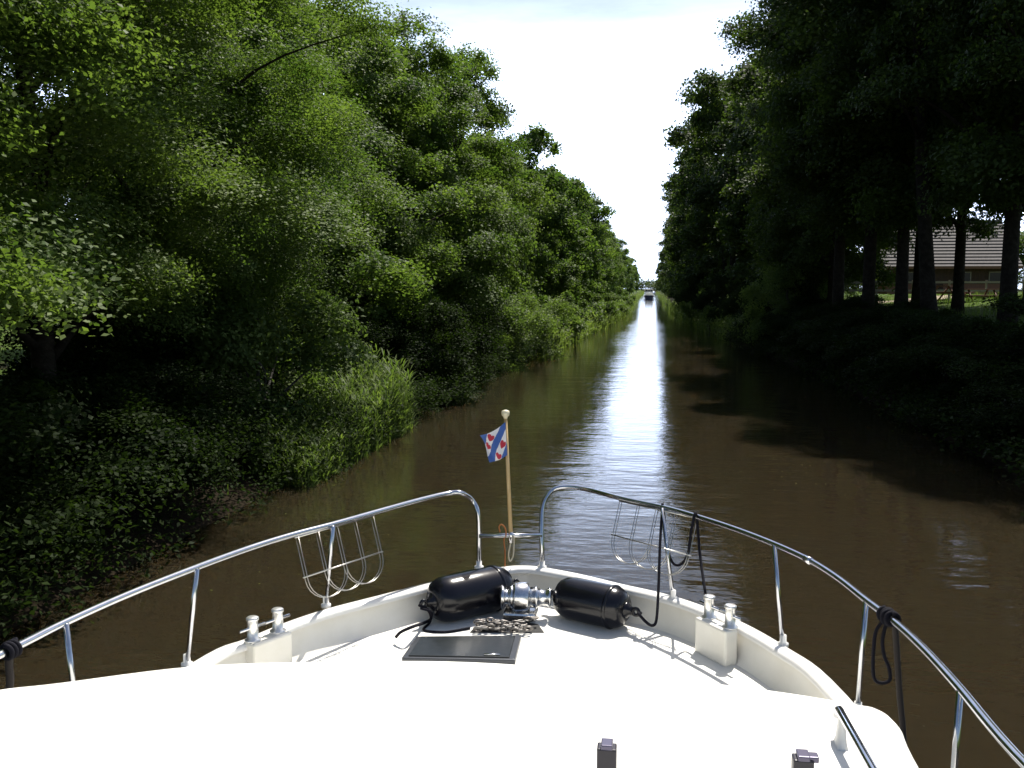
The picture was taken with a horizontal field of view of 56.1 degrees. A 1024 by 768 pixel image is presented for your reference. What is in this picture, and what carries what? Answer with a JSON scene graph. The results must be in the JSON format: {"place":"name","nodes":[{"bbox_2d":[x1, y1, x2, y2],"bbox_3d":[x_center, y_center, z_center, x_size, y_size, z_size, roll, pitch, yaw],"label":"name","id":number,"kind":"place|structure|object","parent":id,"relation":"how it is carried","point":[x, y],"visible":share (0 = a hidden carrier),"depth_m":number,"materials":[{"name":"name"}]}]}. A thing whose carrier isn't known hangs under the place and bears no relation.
{"place":"outdoors","nodes":[
{"label":"outdoors","id":0,"kind":"place"},
{"bbox_2d":[0,291,1023,767],"bbox_3d":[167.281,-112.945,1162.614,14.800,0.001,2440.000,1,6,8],"label":"canal water","id":1,"kind":"structure","parent":0,"point":[654,399],"depth_m":13.40,"materials":[{"name":"brown liquid"}]},
{"bbox_2d":[0,485,1023,767],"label":"motor yacht","id":2,"kind":"object","parent":1,"relation":"on","point":[526,677],"visible":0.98,"depth_m":3.20,"materials":[{"name":"white paint"}]},
{"bbox_2d":[0,637,22,688],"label":"mooring rope","id":3,"kind":"object","parent":2,"relation":"attached to","point":[13,647],"visible":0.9,"depth_m":3.47,"materials":[{"name":"black fabric"}]},
{"bbox_2d":[395,604,431,637],"bbox_3d":[-0.545,1.366,5.516,0.102,0.135,0.375,2,6,22],"label":"fender rope","id":4,"kind":"object","parent":2,"relation":"on","point":[412,626],"visible":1,"depth_m":5.43,"materials":[{"name":"black fabric"}]},
{"bbox_2d":[420,607,469,632],"bbox_3d":[-0.399,1.373,5.581,0.294,0.122,0.134,2,6,19],"label":"fender rope","id":5,"kind":"object","parent":2,"relation":"on","point":[433,631],"visible":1,"depth_m":5.57,"materials":[{"name":"black fabric"}]},
{"bbox_2d":[419,565,518,621],"bbox_3d":[-0.249,1.273,5.841,0.733,0.284,0.284,-4,7,-36],"label":"boat fender","id":6,"kind":"object","parent":2,"relation":"on","point":[462,595],"visible":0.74,"depth_m":5.70,"materials":[{"name":"black plastic"}]},
{"bbox_2d":[480,410,513,542],"bbox_3d":[-0.101,0.597,6.169,0.223,0.860,0.089,-1,6,-13],"label":"flagstaff","id":7,"kind":"object","parent":2,"relation":"attached to","point":[496,444],"visible":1,"depth_m":6.14,"materials":[{"name":"beige wood"}]},
{"bbox_2d":[551,577,640,628],"bbox_3d":[0.474,1.298,5.709,0.651,0.260,0.260,4,7,35],"label":"boat fender","id":8,"kind":"object","parent":2,"relation":"on","point":[600,604],"visible":0.92,"depth_m":5.60,"materials":[{"name":"black plastic"}]},
{"bbox_2d":[637,503,706,626],"bbox_3d":[0.920,1.036,5.542,0.380,0.630,0.476,1,6,8],"label":"fender rope","id":9,"kind":"object","parent":2,"relation":"hanging from","point":[644,620],"visible":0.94,"depth_m":5.47,"materials":[{"name":"black fabric"}]},
{"bbox_2d":[871,605,906,743],"bbox_3d":[1.510,1.201,3.834,0.140,0.625,0.087,4,7,33],"label":"mooring rope","id":10,"kind":"object","parent":2,"relation":"attached to","point":[883,613],"visible":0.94,"depth_m":3.82,"materials":[{"name":"black fabric"}]},
{"bbox_2d":[0,289,1023,634],"bbox_3d":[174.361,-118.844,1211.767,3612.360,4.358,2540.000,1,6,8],"label":"ground","id":11,"kind":"structure","parent":0,"point":[232,503],"depth_m":13.56,"materials":[{"name":"green plant"}]},
{"bbox_2d":[0,379,118,585],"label":"bush","id":12,"kind":"object","parent":11,"relation":"on","point":[13,403],"visible":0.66,"depth_m":10.36,"materials":[{"name":"green plant"}]},
{"bbox_2d":[0,0,121,271],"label":"leafy tree","id":13,"kind":"object","parent":11,"relation":"on","point":[32,74],"visible":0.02,"depth_m":15.47,"materials":[{"name":"green plant"}]},
{"bbox_2d":[0,306,178,443],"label":"bush","id":14,"kind":"object","parent":11,"relation":"on","point":[78,340],"visible":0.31,"depth_m":16.05,"materials":[{"name":"green plant"}]},
{"bbox_2d":[0,0,183,340],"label":"leafy tree","id":15,"kind":"object","parent":11,"relation":"on","point":[32,286],"visible":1,"depth_m":9.65,"materials":[{"name":"green plant"}]},
{"bbox_2d":[0,366,212,518],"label":"bush","id":16,"kind":"object","parent":11,"relation":"on","point":[148,436],"visible":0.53,"depth_m":12.30,"materials":[{"name":"green plant"}]},
{"bbox_2d":[35,1,282,307],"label":"leafy tree","id":17,"kind":"object","parent":11,"relation":"on","point":[185,148],"depth_m":23.92,"materials":[{"name":"green plant"}]},
{"bbox_2d":[60,359,280,487],"bbox_3d":[-5.153,0.802,14.083,3.288,2.209,3.492,2,6,19],"label":"bush","id":18,"kind":"object","parent":11,"relation":"on","point":[192,414],"visible":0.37,"depth_m":14.27,"materials":[{"name":"green plant"}]},
{"bbox_2d":[0,0,369,459],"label":"leafy tree","id":19,"kind":"object","parent":11,"relation":"on","point":[123,144],"visible":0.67,"depth_m":13.51,"materials":[{"name":"green plant"}]},
{"bbox_2d":[38,0,367,386],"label":"leafy tree","id":20,"kind":"object","parent":11,"relation":"on","point":[257,41],"visible":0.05,"depth_m":21.34,"materials":[{"name":"green plant"}]},
{"bbox_2d":[0,0,442,375],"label":"leafy tree","id":21,"kind":"object","parent":11,"relation":"on","point":[315,119],"visible":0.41,"depth_m":17.90,"materials":[{"name":"green plant"}]},
{"bbox_2d":[66,25,395,364],"bbox_3d":[-9.561,-8.136,29.849,10.557,16.323,9.408,-4,7,-35],"label":"leafy tree","id":22,"kind":"object","parent":11,"relation":"on","point":[363,218],"visible":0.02,"depth_m":29.32,"materials":[{"name":"green plant"}]},
{"bbox_2d":[66,0,439,353],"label":"leafy tree","id":23,"kind":"object","parent":11,"relation":"on","point":[375,271],"visible":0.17,"depth_m":26.35,"materials":[{"name":"green plant"}]},
{"bbox_2d":[145,274,380,436],"bbox_3d":[-5.006,-0.305,19.101,4.290,3.775,4.671,-4,7,-37],"label":"bush","id":24,"kind":"object","parent":11,"relation":"on","point":[241,351],"visible":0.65,"depth_m":18.13,"materials":[{"name":"green plant"}]},
{"bbox_2d":[0,330,550,641],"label":"undergrowth","id":25,"kind":"object","parent":11,"relation":"on","point":[105,486],"visible":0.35,"depth_m":12.11,"materials":[{"name":"green plant"}]},
{"bbox_2d":[247,342,421,487],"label":"reeds","id":26,"kind":"object","parent":11,"relation":"on","point":[372,385],"visible":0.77,"depth_m":19.01,"materials":[{"name":"green plant"}]},
{"bbox_2d":[297,10,412,275],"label":"leafy tree","id":27,"kind":"object","parent":11,"relation":"on","point":[339,45],"visible":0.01,"depth_m":33.74,"materials":[{"name":"green plant"}]},
{"bbox_2d":[317,317,415,385],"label":"bush","id":28,"kind":"object","parent":11,"relation":"on","point":[376,332],"visible":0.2,"depth_m":25.66,"materials":[{"name":"green plant"}]},
{"bbox_2d":[326,292,419,368],"bbox_3d":[-4.382,-1.271,28.818,3.650,2.973,3.877,3,6,24],"label":"bush","id":29,"kind":"object","parent":11,"relation":"on","point":[367,300],"visible":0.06,"depth_m":29.23,"materials":[{"name":"green plant"}]},
{"bbox_2d":[335,311,442,373],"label":"bush","id":30,"kind":"object","parent":11,"relation":"on","point":[415,348],"visible":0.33,"depth_m":26.75,"materials":[{"name":"green plant"}]},
{"bbox_2d":[275,23,510,338],"bbox_3d":[-4.828,-6.032,31.298,8.412,11.533,9.248,3,7,30],"label":"leafy tree","id":31,"kind":"object","parent":11,"relation":"on","point":[395,98],"visible":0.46,"depth_m":30.89,"materials":[{"name":"green plant"}]},
{"bbox_2d":[323,8,535,327],"bbox_3d":[-3.607,-7.133,36.399,10.099,13.166,9.000,-1,6,-11],"label":"leafy tree","id":32,"kind":"object","parent":11,"relation":"on","point":[468,278],"visible":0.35,"depth_m":35.96,"materials":[{"name":"green plant"}]},
{"bbox_2d":[372,299,486,406],"bbox_3d":[-2.765,-0.855,28.576,3.990,3.385,4.238,0,6,-3],"label":"bush","id":33,"kind":"object","parent":11,"relation":"on","point":[451,361],"visible":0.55,"depth_m":27.75,"materials":[{"name":"green plant"}]},
{"bbox_2d":[435,128,501,300],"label":"leafy tree","id":34,"kind":"object","parent":11,"relation":"on","point":[462,143],"visible":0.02,"depth_m":47.81,"materials":[{"name":"green plant"}]},
{"bbox_2d":[426,298,514,381],"bbox_3d":[-1.704,-1.217,32.702,3.824,3.385,4.061,2,6,23],"label":"bush","id":35,"kind":"object","parent":11,"relation":"on","point":[481,319],"visible":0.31,"depth_m":32.23,"materials":[{"name":"green plant"}]},
{"bbox_2d":[400,41,557,327],"bbox_3d":[-2.632,-7.989,41.929,9.153,13.984,8.326,-3,6,-28],"label":"leafy tree","id":36,"kind":"object","parent":11,"relation":"on","point":[497,116],"visible":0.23,"depth_m":41.77,"materials":[{"name":"green plant"}]},
{"bbox_2d":[476,150,548,300],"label":"leafy tree","id":37,"kind":"object","parent":11,"relation":"on","point":[532,174],"visible":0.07,"depth_m":53.16,"materials":[{"name":"green plant"}]},
{"bbox_2d":[473,303,559,371],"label":"bush","id":38,"kind":"object","parent":11,"relation":"on","point":[516,325],"visible":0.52,"depth_m":39.40,"materials":[{"name":"green plant"}]},
{"bbox_2d":[492,166,557,302],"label":"leafy tree","id":39,"kind":"object","parent":11,"relation":"on","point":[529,271],"visible":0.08,"depth_m":58.83,"materials":[{"name":"green plant"}]},
{"bbox_2d":[499,292,581,359],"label":"bush","id":40,"kind":"object","parent":11,"relation":"on","point":[525,299],"visible":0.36,"depth_m":45.70,"materials":[{"name":"green plant"}]},
{"bbox_2d":[509,121,583,316],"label":"leafy tree","id":41,"kind":"object","parent":11,"relation":"on","point":[538,143],"visible":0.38,"depth_m":65.79,"materials":[{"name":"green plant"}]},
{"bbox_2d":[528,306,571,338],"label":"bush","id":42,"kind":"object","parent":11,"relation":"on","point":[564,323],"visible":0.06,"depth_m":50.96,"materials":[{"name":"green plant"}]},
{"bbox_2d":[532,170,580,307],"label":"leafy tree","id":43,"kind":"object","parent":11,"relation":"on","point":[552,285],"visible":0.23,"depth_m":73.38,"materials":[{"name":"green plant"}]},
{"bbox_2d":[535,169,595,304],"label":"leafy tree","id":44,"kind":"object","parent":11,"relation":"on","point":[579,195],"visible":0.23,"depth_m":80.15,"materials":[{"name":"green plant"}]},
{"bbox_2d":[550,290,588,322],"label":"bush","id":45,"kind":"object","parent":11,"relation":"on","point":[567,294],"visible":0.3,"depth_m":65.74,"materials":[{"name":"green plant"}]},
{"bbox_2d":[552,302,589,335],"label":"bush","id":46,"kind":"object","parent":11,"relation":"on","point":[578,325],"visible":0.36,"depth_m":57.80,"materials":[{"name":"green plant"}]},
{"bbox_2d":[552,178,607,303],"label":"leafy tree","id":47,"kind":"object","parent":11,"relation":"on","point":[586,255],"visible":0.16,"depth_m":88.51,"materials":[{"name":"green plant"}]},
{"bbox_2d":[552,194,616,305],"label":"leafy tree","id":48,"kind":"object","parent":11,"relation":"on","point":[604,211],"visible":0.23,"depth_m":96.42,"materials":[{"name":"green plant"}]},
{"bbox_2d":[529,290,644,355],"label":"reeds","id":49,"kind":"object","parent":11,"relation":"on","point":[594,327],"visible":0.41,"depth_m":65.26,"materials":[{"name":"green plant"}]},
{"bbox_2d":[578,298,605,323],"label":"bush","id":50,"kind":"object","parent":11,"relation":"on","point":[583,303],"visible":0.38,"depth_m":71.37,"materials":[{"name":"green plant"}]},
{"bbox_2d":[573,198,614,309],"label":"leafy tree","id":51,"kind":"object","parent":11,"relation":"on","point":[602,227],"visible":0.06,"depth_m":107.08,"materials":[{"name":"green plant"}]},
{"bbox_2d":[577,222,616,304],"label":"leafy tree","id":52,"kind":"object","parent":11,"relation":"on","point":[603,264],"visible":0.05,"depth_m":118.61,"materials":[{"name":"green plant"}]},
{"bbox_2d":[578,288,617,323],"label":"bush","id":53,"kind":"object","parent":11,"relation":"on","point":[596,305],"visible":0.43,"depth_m":77.08,"materials":[{"name":"green plant"}]},
{"bbox_2d":[581,292,620,316],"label":"bush","id":54,"kind":"object","parent":11,"relation":"on","point":[597,297],"visible":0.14,"depth_m":83.67,"materials":[{"name":"green plant"}]},
{"bbox_2d":[586,223,619,293],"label":"leafy tree","id":55,"kind":"object","parent":11,"relation":"on","point":[610,276],"visible":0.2,"depth_m":129.75,"materials":[{"name":"green plant"}]},
{"bbox_2d":[604,232,625,301],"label":"leafy tree","id":56,"kind":"object","parent":11,"relation":"on","point":[618,251],"visible":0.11,"depth_m":159.35,"materials":[{"name":"green plant"}]},
{"bbox_2d":[606,243,626,294],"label":"leafy tree","id":57,"kind":"object","parent":11,"relation":"on","point":[612,289],"visible":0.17,"depth_m":177.55,"materials":[{"name":"green plant"}]},
{"bbox_2d":[613,237,628,295],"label":"leafy tree","id":58,"kind":"object","parent":11,"relation":"on","point":[622,243],"visible":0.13,"depth_m":196.84,"materials":[{"name":"green plant"}]},
{"bbox_2d":[623,277,658,290],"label":"distant wood","id":59,"kind":"object","parent":11,"relation":"on","point":[648,284],"visible":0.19,"depth_m":897.63,"materials":[{"name":"green plant"}]},
{"bbox_2d":[663,205,696,296],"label":"tall tree","id":60,"kind":"object","parent":11,"relation":"on","point":[673,264],"visible":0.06,"depth_m":114.46,"materials":[{"name":"green plant"}]},
{"bbox_2d":[662,195,711,294],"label":"tall tree","id":61,"kind":"object","parent":11,"relation":"on","point":[671,287],"visible":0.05,"depth_m":127.74,"materials":[{"name":"green plant"}]},
{"bbox_2d":[678,282,712,306],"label":"bush","id":62,"kind":"object","parent":11,"relation":"on","point":[681,297],"visible":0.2,"depth_m":91.39,"materials":[{"name":"green plant"}]},
{"bbox_2d":[662,137,729,292],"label":"tall tree","id":63,"kind":"object","parent":11,"relation":"on","point":[673,247],"visible":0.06,"depth_m":103.32,"materials":[{"name":"green plant"}]},
{"bbox_2d":[678,288,713,325],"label":"bush","id":64,"kind":"object","parent":11,"relation":"on","point":[688,311],"visible":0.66,"depth_m":82.01,"materials":[{"name":"green plant"}]},
{"bbox_2d":[655,291,741,339],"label":"reeds","id":65,"kind":"object","parent":11,"relation":"on","point":[717,325],"visible":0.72,"depth_m":74.17,"materials":[{"name":"green plant"}]},
{"bbox_2d":[661,82,737,306],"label":"tall tree","id":66,"kind":"object","parent":11,"relation":"on","point":[690,255],"visible":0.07,"depth_m":93.67,"materials":[{"name":"green plant"}]},
{"bbox_2d":[665,75,752,299],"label":"tall tree","id":67,"kind":"object","parent":11,"relation":"on","point":[697,163],"visible":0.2,"depth_m":85.89,"materials":[{"name":"green plant"}]},
{"bbox_2d":[662,68,763,295],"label":"tall tree","id":68,"kind":"object","parent":11,"relation":"on","point":[713,106],"visible":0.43,"depth_m":75.71,"materials":[{"name":"green plant"}]},
{"bbox_2d":[706,56,765,286],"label":"tall tree","id":69,"kind":"object","parent":11,"relation":"on","point":[727,168],"visible":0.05,"depth_m":70.12,"materials":[{"name":"green plant"}]},
{"bbox_2d":[717,280,760,320],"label":"bush","id":70,"kind":"object","parent":11,"relation":"on","point":[731,301],"visible":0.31,"depth_m":59.07,"materials":[{"name":"green plant"}]},
{"bbox_2d":[723,278,755,320],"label":"bush","id":71,"kind":"object","parent":11,"relation":"on","point":[736,285],"visible":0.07,"depth_m":63.52,"materials":[{"name":"green plant"}]},
{"bbox_2d":[710,65,782,302],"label":"tall tree","id":72,"kind":"object","parent":11,"relation":"on","point":[733,215],"visible":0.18,"depth_m":63.17,"materials":[{"name":"green plant"}]},
{"bbox_2d":[729,311,768,343],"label":"bush","id":73,"kind":"object","parent":11,"relation":"on","point":[740,324],"visible":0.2,"depth_m":52.88,"materials":[{"name":"green plant"}]},
{"bbox_2d":[738,272,780,336],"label":"bush","id":74,"kind":"object","parent":11,"relation":"on","point":[744,301],"visible":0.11,"depth_m":52.17,"materials":[{"name":"green plant"}]},
{"bbox_2d":[729,255,827,347],"bbox_3d":[13.754,-4.112,48.342,5.061,4.924,4.647,-3,6,-28],"label":"bush","id":75,"kind":"object","parent":11,"relation":"on","point":[774,274],"visible":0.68,"depth_m":47.84,"materials":[{"name":"green plant"}]},
{"bbox_2d":[718,14,858,250],"bbox_3d":[17.131,-13.523,56.502,10.056,18.855,9.231,-1,6,-6],"label":"tall tree","id":76,"kind":"object","parent":11,"relation":"on","point":[748,73],"visible":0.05,"depth_m":55.59,"materials":[{"name":"green plant"}]},
{"bbox_2d":[731,56,850,285],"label":"tall tree","id":77,"kind":"object","parent":11,"relation":"on","point":[752,206],"depth_m":56.64,"materials":[{"name":"green plant"}]},
{"bbox_2d":[737,16,890,295],"bbox_3d":[16.883,-12.771,50.403,9.434,19.147,10.784,2,6,18],"label":"tall tree","id":78,"kind":"object","parent":11,"relation":"on","point":[751,114],"visible":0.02,"depth_m":49.43,"materials":[{"name":"green plant"}]},
{"bbox_2d":[714,0,936,316],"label":"tall tree","id":79,"kind":"object","parent":11,"relation":"on","point":[752,39],"visible":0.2,"depth_m":39.88,"materials":[{"name":"green plant"}]},
{"bbox_2d":[746,50,915,295],"bbox_3d":[17.167,-12.329,51.095,9.609,17.944,8.822,-1,6,-9],"label":"tall tree","id":80,"kind":"object","parent":11,"relation":"on","point":[768,205],"visible":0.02,"depth_m":51.98,"materials":[{"name":"green plant"}]},
{"bbox_2d":[733,9,943,302],"bbox_3d":[15.481,-12.209,44.776,10.963,19.465,9.590,4,7,32],"label":"tall tree","id":81,"kind":"object","parent":11,"relation":"on","point":[801,252],"visible":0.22,"depth_m":45.61,"materials":[{"name":"green plant"}]},
{"bbox_2d":[795,294,889,319],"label":"bush","id":82,"kind":"object","parent":11,"relation":"on","point":[818,312],"visible":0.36,"depth_m":39.73,"materials":[{"name":"green plant"}]},
{"bbox_2d":[755,0,945,309],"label":"tall tree","id":83,"kind":"object","parent":11,"relation":"on","point":[830,150],"visible":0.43,"depth_m":36.83,"materials":[{"name":"green plant"}]},
{"bbox_2d":[745,0,980,304],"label":"tall tree","id":84,"kind":"object","parent":11,"relation":"on","point":[902,273],"visible":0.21,"depth_m":34.79,"materials":[{"name":"green plant"}]},
{"bbox_2d":[836,297,892,310],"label":"bush","id":85,"kind":"object","parent":11,"relation":"on","point":[855,302],"visible":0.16,"depth_m":38.02,"materials":[{"name":"green plant"}]},
{"bbox_2d":[719,305,1023,515],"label":"undergrowth","id":86,"kind":"object","parent":11,"relation":"on","point":[1006,448],"visible":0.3,"depth_m":23.22,"materials":[{"name":"green plant"}]},
{"bbox_2d":[741,0,1017,311],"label":"tall tree","id":87,"kind":"object","parent":11,"relation":"on","point":[834,95],"visible":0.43,"depth_m":31.91,"materials":[{"name":"green plant"}]},
{"bbox_2d":[823,9,935,301],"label":"tall tree","id":88,"kind":"object","parent":11,"relation":"on","point":[915,294],"depth_m":43.87,"materials":[{"name":"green plant"}]},
{"bbox_2d":[842,331,970,391],"bbox_3d":[10.440,-0.433,25.024,3.442,1.920,3.241,2,6,22],"label":"bush","id":89,"kind":"object","parent":11,"relation":"on","point":[876,366],"visible":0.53,"depth_m":24.79,"materials":[{"name":"green plant"}]},
{"bbox_2d":[838,0,1023,323],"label":"tall tree","id":90,"kind":"object","parent":11,"relation":"on","point":[970,149],"visible":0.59,"depth_m":27.73,"materials":[{"name":"green plant"}]},
{"bbox_2d":[844,280,1023,301],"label":"wooden fence","id":91,"kind":"object","parent":11,"relation":"on","point":[949,282],"visible":0.36,"depth_m":49.97,"materials":[{"name":"brown wood"}]},
{"bbox_2d":[888,344,990,426],"bbox_3d":[10.595,-0.031,22.745,3.366,1.878,3.170,0,6,1],"label":"bush","id":92,"kind":"object","parent":11,"relation":"on","point":[933,356],"visible":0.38,"depth_m":22.27,"materials":[{"name":"green plant"}]},
{"bbox_2d":[869,0,1023,220],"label":"tall tree","id":93,"kind":"object","parent":11,"relation":"on","point":[969,60],"visible":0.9,"depth_m":25.95,"materials":[{"name":"green plant"}]},
{"bbox_2d":[881,8,1023,313],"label":"tall tree","id":94,"kind":"object","parent":11,"relation":"on","point":[957,298],"visible":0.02,"depth_m":38.49,"materials":[{"name":"green plant"}]},
{"bbox_2d":[900,4,1023,297],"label":"tall tree","id":95,"kind":"object","parent":11,"relation":"on","point":[995,215],"visible":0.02,"depth_m":35.21,"materials":[{"name":"green plant"}]},
{"bbox_2d":[907,357,1023,434],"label":"bush","id":96,"kind":"object","parent":11,"relation":"on","point":[963,366],"visible":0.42,"depth_m":19.90,"materials":[{"name":"green plant"}]},
{"bbox_2d":[950,289,998,302],"bbox_3d":[22.600,-4.213,46.583,1.800,0.810,1.740,-1,6,-6],"label":"picnic table","id":97,"kind":"object","parent":11,"relation":"on","point":[984,295],"visible":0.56,"depth_m":46.14,"materials":[{"name":"brown wood"}]},
{"bbox_2d":[945,292,1023,365],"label":"bush","id":98,"kind":"object","parent":11,"relation":"on","point":[1014,302],"visible":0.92,"depth_m":20.93,"materials":[{"name":"green plant"}]},
{"bbox_2d":[950,360,1023,440],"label":"bush","id":99,"kind":"object","parent":11,"relation":"on","point":[1012,404],"visible":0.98,"depth_m":18.04,"materials":[{"name":"green plant"}]},
{"bbox_2d":[1018,230,1023,289],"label":"bush","id":100,"kind":"object","parent":11,"relation":"on","point":[1021,253],"visible":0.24,"depth_m":75.98,"materials":[{"name":"plant"}]},
{"bbox_2d":[4,0,1023,288],"label":"sky","id":101,"kind":"structure","parent":0,"point":[604,77],"materials":[{"name":"white"}]},
{"bbox_2d":[746,290,1023,448],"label":"grass","id":102,"kind":"structure","parent":0,"point":[977,311],"depth_m":40.43,"materials":[{"name":"green plant"}]},
{"bbox_2d":[875,220,1022,293],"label":"barn","id":103,"kind":"structure","parent":0,"point":[983,260],"depth_m":69.84,"materials":[{"name":"red brick"}]},
{"bbox_2d":[935,269,943,288],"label":"door","id":104,"kind":"structure","parent":103,"relation":"in","point":[939,273],"depth_m":69.78,"materials":[{"name":"brown wood"}]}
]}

